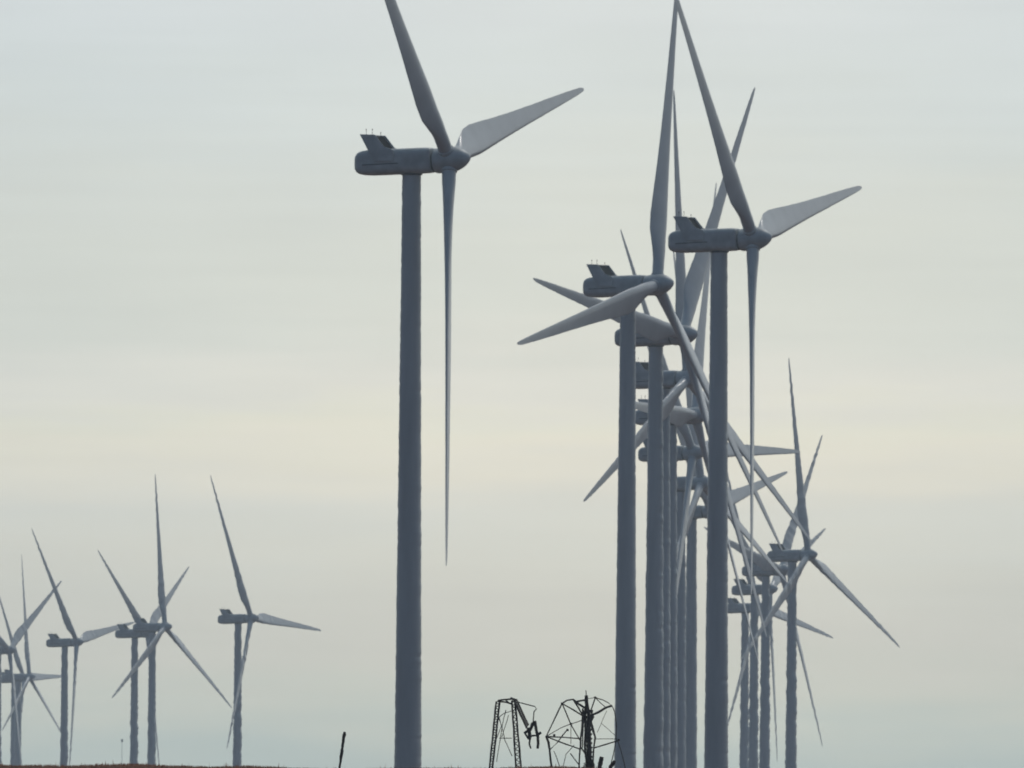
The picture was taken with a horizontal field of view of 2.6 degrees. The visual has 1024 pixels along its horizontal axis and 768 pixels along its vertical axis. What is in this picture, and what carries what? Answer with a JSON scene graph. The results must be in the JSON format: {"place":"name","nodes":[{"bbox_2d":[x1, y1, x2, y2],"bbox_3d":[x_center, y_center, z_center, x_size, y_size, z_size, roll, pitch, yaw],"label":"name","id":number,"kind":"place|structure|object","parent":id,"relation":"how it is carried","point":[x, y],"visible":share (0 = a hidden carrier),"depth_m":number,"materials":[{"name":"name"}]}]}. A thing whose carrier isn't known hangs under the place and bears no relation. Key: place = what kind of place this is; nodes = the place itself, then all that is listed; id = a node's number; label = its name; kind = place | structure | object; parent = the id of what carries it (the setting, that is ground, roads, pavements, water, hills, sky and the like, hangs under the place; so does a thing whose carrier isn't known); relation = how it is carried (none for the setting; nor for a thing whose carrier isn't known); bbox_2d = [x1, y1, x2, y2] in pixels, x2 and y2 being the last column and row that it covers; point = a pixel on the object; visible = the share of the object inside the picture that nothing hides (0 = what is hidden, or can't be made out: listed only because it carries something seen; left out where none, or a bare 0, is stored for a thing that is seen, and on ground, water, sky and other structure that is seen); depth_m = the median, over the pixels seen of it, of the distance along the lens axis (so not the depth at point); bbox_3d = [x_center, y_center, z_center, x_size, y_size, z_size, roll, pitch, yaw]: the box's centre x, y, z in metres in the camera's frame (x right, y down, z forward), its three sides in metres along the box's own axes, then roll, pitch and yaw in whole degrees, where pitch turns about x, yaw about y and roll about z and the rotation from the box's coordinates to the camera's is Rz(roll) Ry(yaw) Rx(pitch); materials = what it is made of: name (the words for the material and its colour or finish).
{"place":"outdoors","nodes":[
{"label":"outdoors","id":0,"kind":"place"},
{"bbox_2d":[0,766,181,767],"bbox_3d":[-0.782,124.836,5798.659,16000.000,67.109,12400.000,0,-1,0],"label":"ground","id":1,"kind":"structure","parent":0,"point":[74,767],"depth_m":1092.49,"materials":[{"name":"red soil"}]},
{"bbox_2d":[0,598,60,765],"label":"wind turbine","id":2,"kind":"object","parent":1,"relation":"on","point":[36,678],"visible":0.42,"depth_m":8389.40,"materials":[{"name":"paint"}]},
{"bbox_2d":[2,554,59,765],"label":"wind turbine","id":3,"kind":"object","parent":1,"relation":"on","point":[28,676],"visible":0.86,"depth_m":8091.24,"materials":[{"name":"paint"}]},
{"bbox_2d":[0,581,61,765],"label":"wind turbine","id":4,"kind":"object","parent":1,"relation":"on","point":[19,633],"visible":0.99,"depth_m":7141.69,"materials":[{"name":"paint"}]},
{"bbox_2d":[31,528,133,765],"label":"wind turbine","id":5,"kind":"object","parent":1,"relation":"on","point":[74,641],"visible":0.96,"depth_m":6903.48,"materials":[{"name":"paint"}]},
{"bbox_2d":[98,551,188,764],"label":"wind turbine","id":6,"kind":"object","parent":1,"relation":"on","point":[124,631],"visible":0.7,"depth_m":6648.31,"materials":[{"name":"paint"}]},
{"bbox_2d":[112,474,231,764],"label":"wind turbine","id":7,"kind":"object","parent":1,"relation":"on","point":[143,625],"visible":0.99,"depth_m":6500.13,"materials":[{"name":"paint"}]},
{"bbox_2d":[210,475,320,766],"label":"wind turbine","id":8,"kind":"object","parent":1,"relation":"on","point":[228,616],"visible":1,"depth_m":6275.14,"materials":[{"name":"paint"}]},
{"bbox_2d":[338,732,345,767],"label":"weathered post","id":9,"kind":"object","parent":1,"relation":"on","point":[342,747],"visible":1,"depth_m":1105.94,"materials":[{"name":"brown wood"}]},
{"bbox_2d":[354,0,583,767],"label":"wind turbine","id":10,"kind":"object","parent":1,"relation":"on","point":[381,155],"visible":1,"depth_m":2301.49,"materials":[{"name":"paint"}]},
{"bbox_2d":[545,690,624,767],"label":"mast tower","id":11,"kind":"structure","parent":1,"relation":"on","point":[587,714],"depth_m":1109.97,"materials":[{"name":"metal"}]},
{"bbox_2d":[583,757,594,767],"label":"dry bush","id":12,"kind":"object","parent":1,"relation":"on","point":[591,764],"visible":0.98,"depth_m":1109.82,"materials":[{"name":"black plant"}]},
{"bbox_2d":[597,756,603,767],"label":"broken post","id":13,"kind":"object","parent":1,"relation":"on","point":[600,762],"visible":1,"depth_m":1105.91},
{"bbox_2d":[608,760,615,767],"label":"broken post","id":14,"kind":"object","parent":1,"relation":"on","point":[612,764],"visible":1,"depth_m":1105.93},
{"bbox_2d":[517,0,782,767],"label":"wind turbine","id":15,"kind":"object","parent":1,"relation":"on","point":[628,294],"visible":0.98,"depth_m":2838.61,"materials":[{"name":"paint"}]},
{"bbox_2d":[533,87,766,767],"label":"wind turbine","id":16,"kind":"object","parent":1,"relation":"on","point":[655,335],"visible":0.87,"depth_m":3062.32,"materials":[{"name":"paint"}]},
{"bbox_2d":[636,183,757,767],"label":"wind turbine","id":17,"kind":"object","parent":1,"relation":"on","point":[680,416],"visible":0.49,"depth_m":3568.44,"materials":[{"name":"paint"}]},
{"bbox_2d":[583,91,811,767],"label":"wind turbine","id":18,"kind":"object","parent":1,"relation":"on","point":[678,382],"visible":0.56,"depth_m":3426.93,"materials":[{"name":"paint"}]},
{"bbox_2d":[620,229,799,759],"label":"wind turbine","id":19,"kind":"object","parent":1,"relation":"on","point":[690,453],"visible":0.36,"depth_m":3867.75,"materials":[{"name":"paint"}]},
{"bbox_2d":[647,346,787,767],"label":"wind turbine","id":20,"kind":"object","parent":1,"relation":"on","point":[739,494],"visible":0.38,"depth_m":4425.97,"materials":[{"name":"paint"}]},
{"bbox_2d":[673,252,786,767],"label":"wind turbine","id":21,"kind":"object","parent":1,"relation":"on","point":[699,482],"visible":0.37,"depth_m":4108.78,"materials":[{"name":"paint"}]},
{"bbox_2d":[704,435,822,767],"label":"wind turbine","id":22,"kind":"object","parent":1,"relation":"on","point":[763,568],"visible":0.77,"depth_m":5354.50,"materials":[{"name":"paint"}]},
{"bbox_2d":[668,0,861,767],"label":"wind turbine","id":23,"kind":"object","parent":1,"relation":"on","point":[693,235],"visible":1,"depth_m":2590.07,"materials":[{"name":"paint"}]},
{"bbox_2d":[731,522,825,767],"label":"wind turbine","id":24,"kind":"object","parent":1,"relation":"on","point":[753,709],"visible":0.58,"depth_m":5678.78,"materials":[{"name":"paint"}]},
{"bbox_2d":[728,475,832,767],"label":"wind turbine","id":25,"kind":"object","parent":1,"relation":"on","point":[735,605],"visible":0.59,"depth_m":6035.24,"materials":[{"name":"paint"}]},
{"bbox_2d":[741,360,899,767],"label":"wind turbine","id":26,"kind":"object","parent":1,"relation":"on","point":[793,557],"visible":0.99,"depth_m":5038.76,"materials":[{"name":"paint"}]},
{"bbox_2d":[0,762,727,767],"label":"dry grass","id":27,"kind":"structure","parent":0,"point":[129,765],"depth_m":1095.82,"materials":[{"name":"brown plant"}]},
{"bbox_2d":[0,0,1023,767],"label":"sky","id":28,"kind":"structure","parent":0,"point":[200,277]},
{"bbox_2d":[489,697,541,767],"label":"lattice tower","id":29,"kind":"structure","parent":0,"point":[516,706],"depth_m":1109.96,"materials":[{"name":"metal"}]}
]}

